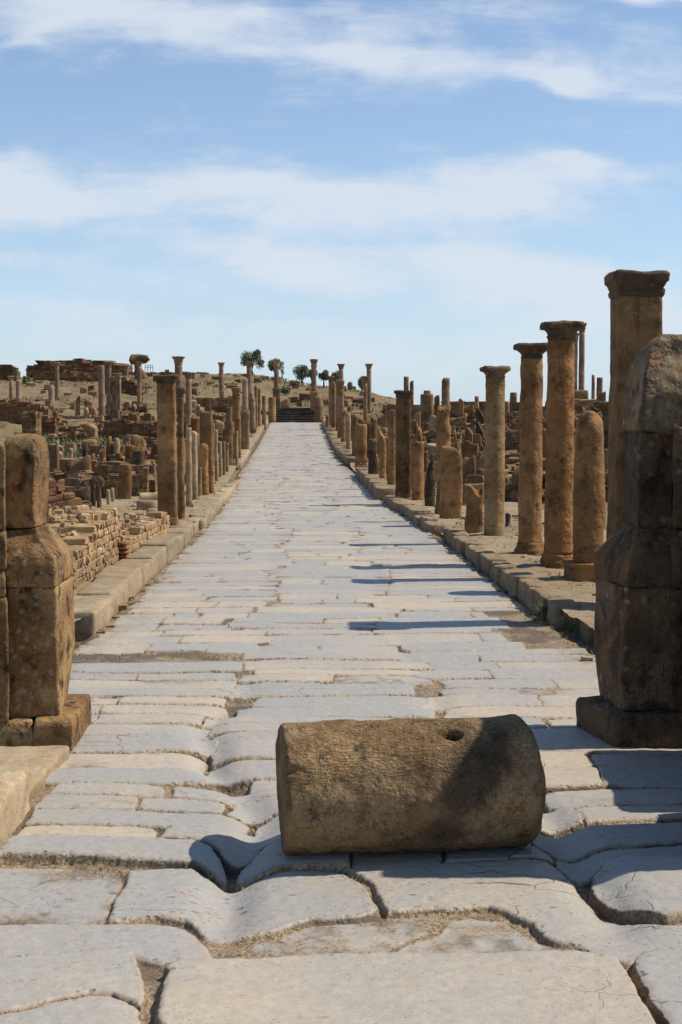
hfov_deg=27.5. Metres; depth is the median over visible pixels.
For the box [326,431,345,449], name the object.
kerb
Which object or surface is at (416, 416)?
ruin stone
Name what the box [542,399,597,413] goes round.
ruined wall
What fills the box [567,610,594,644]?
kerb
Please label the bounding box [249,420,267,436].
kerb
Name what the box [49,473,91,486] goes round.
rubble wall
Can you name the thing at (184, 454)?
ruin stone
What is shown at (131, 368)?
railing
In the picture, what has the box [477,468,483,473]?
ruin stone
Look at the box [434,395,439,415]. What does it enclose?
ruin stone
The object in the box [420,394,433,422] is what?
stacked blocks
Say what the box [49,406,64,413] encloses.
rubble wall
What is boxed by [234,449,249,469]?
kerb
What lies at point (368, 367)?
stone column
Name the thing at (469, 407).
ruined wall
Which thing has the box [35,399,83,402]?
ruined wall
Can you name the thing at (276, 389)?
stone column
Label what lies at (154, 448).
ruin stone
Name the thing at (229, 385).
ruin stone
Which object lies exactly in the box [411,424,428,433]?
rubble wall
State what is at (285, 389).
shrub
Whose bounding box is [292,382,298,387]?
ruin stone
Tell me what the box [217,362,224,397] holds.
stone column
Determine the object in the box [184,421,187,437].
ruin stone
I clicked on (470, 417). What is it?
rubble wall
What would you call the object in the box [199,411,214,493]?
square pillar
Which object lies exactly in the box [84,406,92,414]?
ruin stone
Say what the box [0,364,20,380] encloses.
ruined wall
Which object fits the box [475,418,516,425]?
rubble wall
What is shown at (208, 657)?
joint grass
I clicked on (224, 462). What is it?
stone post
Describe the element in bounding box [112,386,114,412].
stone column
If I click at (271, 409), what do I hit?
flanking block
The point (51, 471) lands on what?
rubble wall
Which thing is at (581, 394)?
podium
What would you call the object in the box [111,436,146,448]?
rubble wall
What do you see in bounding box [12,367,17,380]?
shrub
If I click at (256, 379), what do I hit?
ruin stone
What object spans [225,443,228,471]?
stone post
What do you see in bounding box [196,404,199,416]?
ruin stone
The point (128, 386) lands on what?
ruined wall
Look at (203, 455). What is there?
rounded slab
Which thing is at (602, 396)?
ruin stone
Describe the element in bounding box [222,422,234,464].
stone jamb
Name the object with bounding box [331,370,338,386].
tree
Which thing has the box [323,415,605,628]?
verge
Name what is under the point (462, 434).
rubble wall
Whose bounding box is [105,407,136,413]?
rubble wall
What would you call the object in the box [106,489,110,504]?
standing stone
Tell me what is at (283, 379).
hillside grass
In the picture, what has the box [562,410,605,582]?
column stump
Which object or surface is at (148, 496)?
lying column
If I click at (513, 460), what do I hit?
rubble wall
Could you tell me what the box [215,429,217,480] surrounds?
stone post
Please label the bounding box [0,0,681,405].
sky
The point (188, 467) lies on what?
broken column
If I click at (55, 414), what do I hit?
standing stone
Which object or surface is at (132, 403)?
rubble wall
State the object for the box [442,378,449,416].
stone column
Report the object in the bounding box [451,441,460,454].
ruin stone
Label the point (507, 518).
bin
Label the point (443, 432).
broken column
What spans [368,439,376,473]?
upright stone
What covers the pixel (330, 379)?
stone column
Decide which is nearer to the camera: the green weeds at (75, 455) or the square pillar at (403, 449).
the square pillar at (403, 449)
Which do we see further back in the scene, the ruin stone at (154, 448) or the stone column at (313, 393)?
the stone column at (313, 393)
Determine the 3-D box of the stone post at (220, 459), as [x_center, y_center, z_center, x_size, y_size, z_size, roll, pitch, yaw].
[-3.547,-1.451,41.003,0.102,1.245,0.108,0,4,-2]
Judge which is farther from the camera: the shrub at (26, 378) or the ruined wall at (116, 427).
the shrub at (26, 378)
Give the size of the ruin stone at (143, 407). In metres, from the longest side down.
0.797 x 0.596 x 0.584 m
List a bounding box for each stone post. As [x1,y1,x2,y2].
[198,467,201,495]
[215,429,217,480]
[219,442,221,476]
[223,441,225,474]
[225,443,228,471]
[249,392,252,430]
[254,385,257,427]
[258,389,260,425]
[262,396,265,428]
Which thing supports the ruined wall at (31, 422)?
on the ground at (7, 429)
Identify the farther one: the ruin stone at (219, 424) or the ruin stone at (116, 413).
the ruin stone at (219, 424)
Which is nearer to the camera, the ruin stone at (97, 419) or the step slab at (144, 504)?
the step slab at (144, 504)
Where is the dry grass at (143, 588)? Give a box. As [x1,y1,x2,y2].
[74,429,594,655]
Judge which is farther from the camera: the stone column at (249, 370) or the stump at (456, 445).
the stone column at (249, 370)
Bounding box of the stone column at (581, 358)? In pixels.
[578,323,586,389]
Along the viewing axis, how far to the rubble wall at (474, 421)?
60.00 m
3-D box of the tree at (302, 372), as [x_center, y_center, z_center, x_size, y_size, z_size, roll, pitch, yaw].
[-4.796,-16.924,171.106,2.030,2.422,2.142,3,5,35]
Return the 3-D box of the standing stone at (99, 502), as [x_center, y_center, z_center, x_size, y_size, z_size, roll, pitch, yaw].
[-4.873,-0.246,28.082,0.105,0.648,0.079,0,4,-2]
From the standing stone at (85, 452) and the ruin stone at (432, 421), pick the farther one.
the ruin stone at (432, 421)
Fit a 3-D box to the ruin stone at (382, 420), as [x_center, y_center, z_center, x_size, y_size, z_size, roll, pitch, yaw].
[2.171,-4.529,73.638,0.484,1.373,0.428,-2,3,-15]
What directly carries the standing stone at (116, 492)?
on the ground at (7, 429)
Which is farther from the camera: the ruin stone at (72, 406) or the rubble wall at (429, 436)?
the ruin stone at (72, 406)
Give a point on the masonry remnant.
(134, 358)
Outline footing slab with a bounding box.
[0,745,68,802]
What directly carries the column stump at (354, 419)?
on the verge at (586, 600)
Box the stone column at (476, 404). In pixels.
[474,396,478,410]
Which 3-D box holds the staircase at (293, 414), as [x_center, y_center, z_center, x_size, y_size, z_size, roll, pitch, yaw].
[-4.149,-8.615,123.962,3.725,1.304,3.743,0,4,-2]
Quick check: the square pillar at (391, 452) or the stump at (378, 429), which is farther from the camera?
the stump at (378, 429)
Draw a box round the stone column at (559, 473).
[540,320,584,568]
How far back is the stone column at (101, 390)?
87.52 m
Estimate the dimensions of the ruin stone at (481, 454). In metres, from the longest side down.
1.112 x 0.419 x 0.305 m
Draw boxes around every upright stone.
[355,424,366,466]
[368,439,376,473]
[379,430,386,480]
[424,453,435,506]
[439,446,462,518]
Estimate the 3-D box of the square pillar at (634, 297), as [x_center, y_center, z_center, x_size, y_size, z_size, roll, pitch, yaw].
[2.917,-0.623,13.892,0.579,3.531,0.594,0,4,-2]
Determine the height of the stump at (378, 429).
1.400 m
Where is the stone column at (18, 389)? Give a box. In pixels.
[16,380,20,398]
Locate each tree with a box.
[240,349,264,375]
[267,358,283,371]
[292,364,309,382]
[307,370,317,384]
[318,369,328,385]
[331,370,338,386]
[347,382,352,389]
[358,376,363,391]
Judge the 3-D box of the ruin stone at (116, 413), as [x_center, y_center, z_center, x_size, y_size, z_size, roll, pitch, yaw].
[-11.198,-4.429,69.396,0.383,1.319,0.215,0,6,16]
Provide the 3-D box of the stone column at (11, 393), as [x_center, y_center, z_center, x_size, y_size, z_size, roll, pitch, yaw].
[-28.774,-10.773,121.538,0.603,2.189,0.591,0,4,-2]
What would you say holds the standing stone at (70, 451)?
on the ground at (7, 429)
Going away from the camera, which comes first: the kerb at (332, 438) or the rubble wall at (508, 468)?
the rubble wall at (508, 468)
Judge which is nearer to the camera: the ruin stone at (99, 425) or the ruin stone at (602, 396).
the ruin stone at (99, 425)
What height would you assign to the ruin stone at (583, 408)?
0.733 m
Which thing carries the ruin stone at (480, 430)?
on the ground at (7, 429)
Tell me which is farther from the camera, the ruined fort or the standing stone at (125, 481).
the ruined fort
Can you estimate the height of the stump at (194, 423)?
1.866 m
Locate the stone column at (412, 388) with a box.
[410,381,413,404]
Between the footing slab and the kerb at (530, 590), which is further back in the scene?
the kerb at (530, 590)
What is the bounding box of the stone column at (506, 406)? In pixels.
[505,401,508,412]
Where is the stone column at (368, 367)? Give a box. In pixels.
[365,364,372,412]
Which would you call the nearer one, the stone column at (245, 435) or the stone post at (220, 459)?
the stone post at (220, 459)
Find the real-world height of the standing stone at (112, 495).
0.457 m
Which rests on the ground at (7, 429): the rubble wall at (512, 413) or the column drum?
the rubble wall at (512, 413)
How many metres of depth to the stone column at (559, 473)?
17.34 m
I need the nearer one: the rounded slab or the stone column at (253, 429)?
the rounded slab
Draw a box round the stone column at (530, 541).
[513,342,547,555]
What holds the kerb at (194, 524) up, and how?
on the ground at (7, 429)
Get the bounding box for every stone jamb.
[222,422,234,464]
[235,431,237,469]
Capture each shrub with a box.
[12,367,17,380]
[22,375,30,383]
[281,385,290,394]
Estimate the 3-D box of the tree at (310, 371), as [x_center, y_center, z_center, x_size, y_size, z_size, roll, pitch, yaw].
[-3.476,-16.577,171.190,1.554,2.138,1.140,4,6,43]
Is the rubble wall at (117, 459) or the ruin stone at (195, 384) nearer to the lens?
the rubble wall at (117, 459)
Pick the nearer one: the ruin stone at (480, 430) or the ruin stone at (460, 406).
the ruin stone at (480, 430)
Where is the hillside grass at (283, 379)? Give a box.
[0,374,391,418]
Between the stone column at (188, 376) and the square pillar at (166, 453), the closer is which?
the square pillar at (166, 453)
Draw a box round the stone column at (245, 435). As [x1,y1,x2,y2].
[241,379,249,448]
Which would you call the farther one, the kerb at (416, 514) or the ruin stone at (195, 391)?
the ruin stone at (195, 391)
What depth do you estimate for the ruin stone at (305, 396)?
143.07 m
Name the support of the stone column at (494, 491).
on the verge at (586, 600)
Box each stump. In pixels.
[190,416,199,444]
[197,437,198,466]
[213,422,213,457]
[214,423,214,461]
[226,407,231,425]
[325,415,328,426]
[337,419,340,437]
[341,415,345,441]
[346,412,350,450]
[348,411,352,440]
[352,414,357,455]
[364,420,369,457]
[370,417,376,438]
[375,454,378,473]
[377,426,379,447]
[380,427,387,434]
[385,438,387,474]
[411,440,418,477]
[411,451,427,488]
[412,442,423,499]
[416,422,422,441]
[454,430,459,452]
[464,484,483,533]
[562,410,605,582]
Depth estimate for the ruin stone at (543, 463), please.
34.34 m
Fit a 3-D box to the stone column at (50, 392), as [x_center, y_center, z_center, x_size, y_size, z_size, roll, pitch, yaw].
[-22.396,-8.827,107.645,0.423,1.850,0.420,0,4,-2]
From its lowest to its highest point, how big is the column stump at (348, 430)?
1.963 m
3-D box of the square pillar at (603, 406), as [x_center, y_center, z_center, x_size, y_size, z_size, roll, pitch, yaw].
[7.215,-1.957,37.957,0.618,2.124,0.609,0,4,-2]
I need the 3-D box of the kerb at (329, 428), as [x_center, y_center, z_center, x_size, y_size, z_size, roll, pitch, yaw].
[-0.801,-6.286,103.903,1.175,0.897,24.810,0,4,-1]
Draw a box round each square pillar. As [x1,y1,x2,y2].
[153,374,179,525]
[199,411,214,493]
[231,387,241,457]
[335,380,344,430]
[387,409,394,484]
[394,390,412,498]
[593,401,608,448]
[604,269,669,539]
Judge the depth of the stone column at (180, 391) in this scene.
25.14 m
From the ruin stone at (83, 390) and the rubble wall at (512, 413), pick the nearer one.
the rubble wall at (512, 413)
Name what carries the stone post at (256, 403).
on the verge at (222, 481)
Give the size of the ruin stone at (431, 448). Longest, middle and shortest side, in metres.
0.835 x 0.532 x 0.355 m
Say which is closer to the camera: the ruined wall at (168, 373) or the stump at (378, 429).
the stump at (378, 429)
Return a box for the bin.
[505,513,510,526]
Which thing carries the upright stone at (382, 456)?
on the verge at (586, 600)
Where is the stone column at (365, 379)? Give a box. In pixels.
[362,376,368,421]
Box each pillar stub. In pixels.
[591,375,594,398]
[596,377,602,398]
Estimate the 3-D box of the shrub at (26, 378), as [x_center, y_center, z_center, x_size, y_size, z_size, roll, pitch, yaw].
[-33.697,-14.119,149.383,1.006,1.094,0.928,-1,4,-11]
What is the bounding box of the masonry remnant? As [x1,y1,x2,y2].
[129,354,149,378]
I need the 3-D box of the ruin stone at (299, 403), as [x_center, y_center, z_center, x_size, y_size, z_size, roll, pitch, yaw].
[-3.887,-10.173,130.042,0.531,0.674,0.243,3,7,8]
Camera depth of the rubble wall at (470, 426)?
62.65 m
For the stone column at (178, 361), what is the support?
on the ground at (7, 429)
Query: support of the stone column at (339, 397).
on the ground at (7, 429)
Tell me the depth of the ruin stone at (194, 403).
101.02 m
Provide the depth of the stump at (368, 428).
56.02 m
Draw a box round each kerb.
[74,526,192,641]
[180,480,240,536]
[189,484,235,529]
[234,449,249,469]
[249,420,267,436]
[321,421,335,433]
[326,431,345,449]
[333,445,354,468]
[355,465,394,500]
[384,495,446,537]
[443,527,580,629]
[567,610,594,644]
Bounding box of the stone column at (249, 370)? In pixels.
[245,362,253,406]
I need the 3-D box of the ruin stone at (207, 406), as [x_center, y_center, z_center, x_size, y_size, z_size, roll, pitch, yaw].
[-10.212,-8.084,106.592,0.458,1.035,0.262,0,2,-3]
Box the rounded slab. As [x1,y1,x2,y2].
[199,443,208,494]
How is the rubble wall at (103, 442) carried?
on the ground at (7, 429)
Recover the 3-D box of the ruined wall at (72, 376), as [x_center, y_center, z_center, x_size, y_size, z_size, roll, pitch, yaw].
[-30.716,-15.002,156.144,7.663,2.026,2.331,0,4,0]
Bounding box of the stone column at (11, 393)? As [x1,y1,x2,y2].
[7,376,14,400]
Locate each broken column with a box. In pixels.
[177,440,177,514]
[186,427,192,505]
[192,431,198,499]
[434,404,450,513]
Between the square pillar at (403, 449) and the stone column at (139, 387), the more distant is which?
the stone column at (139, 387)
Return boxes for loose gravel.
[76,435,592,661]
[88,459,595,595]
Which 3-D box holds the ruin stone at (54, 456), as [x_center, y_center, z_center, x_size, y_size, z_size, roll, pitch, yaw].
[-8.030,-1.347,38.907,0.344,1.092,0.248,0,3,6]
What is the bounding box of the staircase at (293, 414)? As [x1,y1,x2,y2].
[276,408,314,421]
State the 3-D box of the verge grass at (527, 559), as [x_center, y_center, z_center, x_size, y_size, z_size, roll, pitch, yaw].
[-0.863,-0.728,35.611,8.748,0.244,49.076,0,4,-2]
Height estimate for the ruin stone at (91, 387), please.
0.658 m
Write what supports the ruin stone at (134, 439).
on the ground at (7, 429)
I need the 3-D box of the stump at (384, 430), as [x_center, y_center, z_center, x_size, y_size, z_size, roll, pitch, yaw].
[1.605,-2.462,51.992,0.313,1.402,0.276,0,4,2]
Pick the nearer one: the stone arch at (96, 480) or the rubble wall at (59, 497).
the rubble wall at (59, 497)
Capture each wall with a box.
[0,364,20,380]
[0,399,51,424]
[20,411,42,435]
[33,369,97,381]
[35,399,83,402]
[41,415,61,436]
[46,504,120,588]
[47,432,98,441]
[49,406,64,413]
[49,461,157,492]
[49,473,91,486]
[49,480,91,507]
[50,469,61,474]
[53,460,156,472]
[58,426,102,434]
[60,458,76,470]
[61,415,97,418]
[63,440,113,444]
[63,467,154,497]
[79,445,150,458]
[95,455,124,461]
[100,418,156,439]
[103,414,151,420]
[104,458,124,461]
[105,377,151,395]
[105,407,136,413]
[107,459,155,479]
[110,411,138,414]
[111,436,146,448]
[117,511,169,560]
[119,434,156,447]
[121,401,136,407]
[145,372,218,374]
[145,455,156,459]
[194,411,225,420]
[196,396,231,412]
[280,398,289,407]
[381,404,441,428]
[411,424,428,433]
[412,426,473,442]
[421,421,427,427]
[434,424,484,438]
[435,458,518,475]
[441,401,519,417]
[449,413,466,426]
[451,432,464,437]
[453,430,519,441]
[458,411,518,422]
[461,435,519,454]
[462,423,519,430]
[466,416,517,428]
[466,473,607,500]
[472,417,484,426]
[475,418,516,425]
[482,433,512,445]
[505,410,545,415]
[505,452,518,458]
[505,457,518,472]
[509,489,607,501]
[514,462,518,470]
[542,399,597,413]
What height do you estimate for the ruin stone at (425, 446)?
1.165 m
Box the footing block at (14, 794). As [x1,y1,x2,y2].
[0,766,29,847]
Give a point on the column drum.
(411, 785)
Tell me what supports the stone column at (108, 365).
on the ground at (7, 429)
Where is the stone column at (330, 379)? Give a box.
[327,376,334,424]
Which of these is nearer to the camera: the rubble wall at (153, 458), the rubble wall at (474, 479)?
the rubble wall at (474, 479)
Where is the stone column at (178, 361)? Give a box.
[172,356,184,412]
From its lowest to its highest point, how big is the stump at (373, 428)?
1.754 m
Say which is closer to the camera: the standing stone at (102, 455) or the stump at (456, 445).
the stump at (456, 445)
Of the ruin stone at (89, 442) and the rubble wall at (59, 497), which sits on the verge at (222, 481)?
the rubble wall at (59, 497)
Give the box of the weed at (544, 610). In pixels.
[535,599,547,619]
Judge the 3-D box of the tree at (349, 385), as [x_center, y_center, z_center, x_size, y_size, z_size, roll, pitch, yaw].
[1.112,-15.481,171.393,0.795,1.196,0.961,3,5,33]
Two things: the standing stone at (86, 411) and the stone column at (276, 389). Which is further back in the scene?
the stone column at (276, 389)
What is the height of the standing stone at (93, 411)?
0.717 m
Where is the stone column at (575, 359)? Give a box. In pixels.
[574,333,578,389]
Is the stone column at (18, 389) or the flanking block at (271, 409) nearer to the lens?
the stone column at (18, 389)
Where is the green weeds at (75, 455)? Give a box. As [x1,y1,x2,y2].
[41,432,113,460]
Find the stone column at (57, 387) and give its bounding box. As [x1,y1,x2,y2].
[53,362,60,399]
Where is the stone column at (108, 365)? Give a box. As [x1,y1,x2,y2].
[103,362,113,414]
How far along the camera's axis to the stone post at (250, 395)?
91.64 m
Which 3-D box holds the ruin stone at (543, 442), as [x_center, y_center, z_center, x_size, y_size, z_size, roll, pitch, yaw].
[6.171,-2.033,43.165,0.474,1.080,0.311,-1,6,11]
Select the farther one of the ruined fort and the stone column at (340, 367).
the ruined fort
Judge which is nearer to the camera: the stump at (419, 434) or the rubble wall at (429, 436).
the stump at (419, 434)
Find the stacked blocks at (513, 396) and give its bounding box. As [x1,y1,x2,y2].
[510,392,516,401]
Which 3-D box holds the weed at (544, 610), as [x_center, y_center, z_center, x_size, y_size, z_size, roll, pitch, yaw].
[2.089,0.986,14.247,0.220,0.221,0.250,0,4,0]
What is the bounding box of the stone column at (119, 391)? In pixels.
[118,373,121,410]
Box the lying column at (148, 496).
[139,492,157,499]
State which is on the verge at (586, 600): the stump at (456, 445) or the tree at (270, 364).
the stump at (456, 445)
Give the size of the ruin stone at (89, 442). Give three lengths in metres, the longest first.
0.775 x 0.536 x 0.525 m
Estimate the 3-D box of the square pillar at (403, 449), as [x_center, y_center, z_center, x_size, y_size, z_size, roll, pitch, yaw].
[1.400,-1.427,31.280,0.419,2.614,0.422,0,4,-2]
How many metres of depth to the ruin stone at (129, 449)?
42.98 m
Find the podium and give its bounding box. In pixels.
[574,390,588,398]
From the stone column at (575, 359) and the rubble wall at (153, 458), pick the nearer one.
the rubble wall at (153, 458)
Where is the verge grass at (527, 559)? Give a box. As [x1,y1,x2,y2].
[76,459,595,588]
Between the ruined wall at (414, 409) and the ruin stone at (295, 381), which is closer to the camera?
the ruined wall at (414, 409)
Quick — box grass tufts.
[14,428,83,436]
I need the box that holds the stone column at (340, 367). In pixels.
[337,364,344,379]
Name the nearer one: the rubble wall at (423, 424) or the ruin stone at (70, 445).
the ruin stone at (70, 445)
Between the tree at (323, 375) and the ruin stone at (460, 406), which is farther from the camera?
the tree at (323, 375)
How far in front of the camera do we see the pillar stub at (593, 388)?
92.56 m
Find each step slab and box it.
[137,500,157,509]
[147,507,157,511]
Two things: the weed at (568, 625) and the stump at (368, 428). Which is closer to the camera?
the weed at (568, 625)
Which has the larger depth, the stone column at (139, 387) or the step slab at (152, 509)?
the stone column at (139, 387)
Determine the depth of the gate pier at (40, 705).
8.74 m
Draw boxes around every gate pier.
[0,433,90,750]
[576,334,681,747]
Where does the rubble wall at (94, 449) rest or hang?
on the ground at (7, 429)
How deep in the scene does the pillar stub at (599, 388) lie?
92.47 m
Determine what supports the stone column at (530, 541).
on the verge at (586, 600)
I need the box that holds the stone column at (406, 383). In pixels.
[404,377,408,389]
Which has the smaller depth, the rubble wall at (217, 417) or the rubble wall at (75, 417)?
the rubble wall at (75, 417)
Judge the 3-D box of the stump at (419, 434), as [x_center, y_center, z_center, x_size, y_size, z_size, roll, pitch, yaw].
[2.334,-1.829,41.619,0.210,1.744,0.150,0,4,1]
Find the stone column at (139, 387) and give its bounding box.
[135,362,142,406]
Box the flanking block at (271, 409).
[268,397,275,422]
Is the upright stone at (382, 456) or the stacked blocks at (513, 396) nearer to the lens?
the upright stone at (382, 456)
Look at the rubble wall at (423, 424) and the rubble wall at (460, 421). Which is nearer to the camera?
the rubble wall at (460, 421)
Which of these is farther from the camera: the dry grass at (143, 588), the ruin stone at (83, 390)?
the ruin stone at (83, 390)
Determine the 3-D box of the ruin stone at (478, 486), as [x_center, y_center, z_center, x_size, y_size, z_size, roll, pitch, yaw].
[2.776,-0.351,29.211,0.576,0.530,0.441,-1,2,-4]
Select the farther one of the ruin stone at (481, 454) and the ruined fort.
the ruined fort
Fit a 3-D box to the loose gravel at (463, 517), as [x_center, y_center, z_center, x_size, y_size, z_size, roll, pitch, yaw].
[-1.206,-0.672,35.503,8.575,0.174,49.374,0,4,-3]
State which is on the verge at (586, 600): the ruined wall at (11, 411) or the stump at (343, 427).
the stump at (343, 427)
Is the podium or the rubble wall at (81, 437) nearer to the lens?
the rubble wall at (81, 437)
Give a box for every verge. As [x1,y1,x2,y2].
[74,415,267,620]
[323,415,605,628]
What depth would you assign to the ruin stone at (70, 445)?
49.51 m
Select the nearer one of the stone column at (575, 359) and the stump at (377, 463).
the stump at (377, 463)
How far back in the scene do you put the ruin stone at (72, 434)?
56.58 m
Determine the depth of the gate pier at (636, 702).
8.80 m
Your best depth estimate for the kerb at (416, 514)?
26.54 m
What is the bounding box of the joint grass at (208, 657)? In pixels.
[76,655,598,916]
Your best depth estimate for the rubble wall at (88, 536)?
16.89 m
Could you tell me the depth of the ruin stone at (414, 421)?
59.69 m
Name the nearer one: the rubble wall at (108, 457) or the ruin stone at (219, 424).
the rubble wall at (108, 457)
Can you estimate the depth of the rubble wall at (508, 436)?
48.73 m
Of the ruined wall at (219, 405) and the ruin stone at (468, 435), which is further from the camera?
the ruined wall at (219, 405)
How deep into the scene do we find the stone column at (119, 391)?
88.61 m
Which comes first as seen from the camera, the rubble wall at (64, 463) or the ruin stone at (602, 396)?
the rubble wall at (64, 463)
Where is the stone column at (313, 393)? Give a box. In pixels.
[310,359,317,411]
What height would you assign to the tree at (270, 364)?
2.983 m
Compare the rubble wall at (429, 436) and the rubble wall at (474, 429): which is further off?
the rubble wall at (429, 436)
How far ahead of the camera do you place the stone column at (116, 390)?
88.59 m
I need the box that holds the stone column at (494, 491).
[479,365,510,535]
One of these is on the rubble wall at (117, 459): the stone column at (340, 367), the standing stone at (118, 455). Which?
the standing stone at (118, 455)
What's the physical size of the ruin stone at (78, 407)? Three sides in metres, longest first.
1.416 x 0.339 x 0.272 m
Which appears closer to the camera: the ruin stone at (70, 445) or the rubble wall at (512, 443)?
the rubble wall at (512, 443)
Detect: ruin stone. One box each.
[26,382,36,385]
[48,444,59,469]
[65,443,75,455]
[69,429,75,441]
[70,403,75,409]
[70,455,90,470]
[75,396,80,415]
[80,387,87,393]
[82,439,96,448]
[84,399,91,406]
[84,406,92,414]
[84,423,97,437]
[87,385,94,390]
[88,392,97,396]
[94,415,104,422]
[94,423,103,427]
[112,410,119,417]
[125,444,139,463]
[128,413,139,421]
[130,435,144,450]
[139,403,147,412]
[152,443,157,456]
[176,438,185,470]
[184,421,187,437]
[185,388,198,395]
[191,382,198,386]
[192,400,196,408]
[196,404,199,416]
[205,400,210,411]
[214,420,223,430]
[226,384,238,387]
[254,377,261,381]
[289,397,298,402]
[290,380,300,385]
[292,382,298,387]
[296,399,301,406]
[299,393,309,399]
[352,397,363,403]
[377,413,386,427]
[412,419,417,434]
[413,411,420,427]
[413,435,425,440]
[423,441,427,451]
[427,443,436,459]
[429,415,435,429]
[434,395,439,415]
[451,437,461,442]
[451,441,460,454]
[458,398,463,417]
[462,440,478,461]
[462,455,475,484]
[462,483,483,504]
[464,427,472,442]
[473,433,481,443]
[476,407,483,423]
[476,421,484,444]
[476,455,484,473]
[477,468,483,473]
[478,451,484,459]
[512,467,518,490]
[542,429,545,457]
[542,458,544,470]
[581,406,588,411]
[592,405,600,412]
[598,391,605,400]
[604,449,607,469]
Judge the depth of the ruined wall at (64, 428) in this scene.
63.88 m
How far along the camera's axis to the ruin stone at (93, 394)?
128.08 m
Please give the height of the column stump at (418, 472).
1.476 m
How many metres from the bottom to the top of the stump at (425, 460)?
1.092 m
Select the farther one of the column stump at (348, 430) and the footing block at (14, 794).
the column stump at (348, 430)
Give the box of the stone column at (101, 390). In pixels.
[98,365,104,415]
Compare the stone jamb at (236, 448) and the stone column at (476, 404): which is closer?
the stone jamb at (236, 448)
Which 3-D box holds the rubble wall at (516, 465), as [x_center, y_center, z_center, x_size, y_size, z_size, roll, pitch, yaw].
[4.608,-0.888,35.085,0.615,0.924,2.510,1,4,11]
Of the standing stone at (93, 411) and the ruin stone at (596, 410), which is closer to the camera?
the ruin stone at (596, 410)
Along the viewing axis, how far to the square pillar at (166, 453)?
23.23 m
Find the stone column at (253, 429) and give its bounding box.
[250,398,256,432]
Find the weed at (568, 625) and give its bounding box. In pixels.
[559,616,578,632]
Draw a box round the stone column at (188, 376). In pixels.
[184,372,192,423]
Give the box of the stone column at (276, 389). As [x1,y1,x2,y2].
[272,359,280,409]
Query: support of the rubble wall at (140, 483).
on the ground at (7, 429)
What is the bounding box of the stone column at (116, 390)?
[113,373,118,409]
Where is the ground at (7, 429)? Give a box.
[0,373,606,593]
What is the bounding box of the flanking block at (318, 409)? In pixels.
[315,397,322,421]
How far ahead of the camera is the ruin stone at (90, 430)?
59.10 m
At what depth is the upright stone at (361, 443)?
51.61 m
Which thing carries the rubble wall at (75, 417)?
on the ground at (7, 429)
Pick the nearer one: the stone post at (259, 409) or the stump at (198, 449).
the stump at (198, 449)
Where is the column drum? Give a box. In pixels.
[275,714,545,854]
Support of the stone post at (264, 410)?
on the verge at (222, 481)
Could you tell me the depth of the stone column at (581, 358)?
94.35 m
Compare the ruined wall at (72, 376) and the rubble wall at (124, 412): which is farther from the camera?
the ruined wall at (72, 376)
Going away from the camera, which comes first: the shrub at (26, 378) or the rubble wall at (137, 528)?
the rubble wall at (137, 528)
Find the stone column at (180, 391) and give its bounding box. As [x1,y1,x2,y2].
[176,387,185,518]
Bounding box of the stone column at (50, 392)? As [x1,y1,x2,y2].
[48,386,53,404]
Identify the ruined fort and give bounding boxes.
[26,358,132,377]
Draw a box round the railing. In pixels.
[124,365,134,374]
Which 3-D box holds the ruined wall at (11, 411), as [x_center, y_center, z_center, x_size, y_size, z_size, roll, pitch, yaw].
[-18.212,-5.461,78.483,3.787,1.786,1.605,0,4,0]
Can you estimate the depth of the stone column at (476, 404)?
69.69 m
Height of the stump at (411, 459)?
1.282 m
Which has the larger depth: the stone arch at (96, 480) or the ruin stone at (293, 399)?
the ruin stone at (293, 399)
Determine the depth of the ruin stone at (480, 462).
33.34 m
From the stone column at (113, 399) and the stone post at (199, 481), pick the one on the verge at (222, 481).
the stone post at (199, 481)
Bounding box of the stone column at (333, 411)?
[331,382,335,427]
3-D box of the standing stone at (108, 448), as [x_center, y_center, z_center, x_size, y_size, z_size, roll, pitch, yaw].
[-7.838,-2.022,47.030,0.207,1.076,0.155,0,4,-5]
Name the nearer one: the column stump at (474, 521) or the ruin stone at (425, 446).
the column stump at (474, 521)
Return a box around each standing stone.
[53,411,58,417]
[68,448,72,457]
[77,485,90,503]
[82,444,87,456]
[84,408,88,416]
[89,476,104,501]
[91,408,96,415]
[91,484,95,505]
[96,484,101,507]
[99,447,105,461]
[106,436,111,454]
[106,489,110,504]
[110,488,114,501]
[114,438,119,454]
[115,453,122,457]
[115,487,118,498]
[119,464,131,498]
[132,450,144,463]
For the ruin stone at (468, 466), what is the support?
on the ground at (7, 429)
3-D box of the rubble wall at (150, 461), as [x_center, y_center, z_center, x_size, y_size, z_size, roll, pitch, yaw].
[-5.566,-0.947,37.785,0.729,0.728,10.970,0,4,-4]
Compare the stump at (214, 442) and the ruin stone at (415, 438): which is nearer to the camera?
the stump at (214, 442)
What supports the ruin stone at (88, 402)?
on the ground at (7, 429)
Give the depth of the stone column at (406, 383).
85.53 m

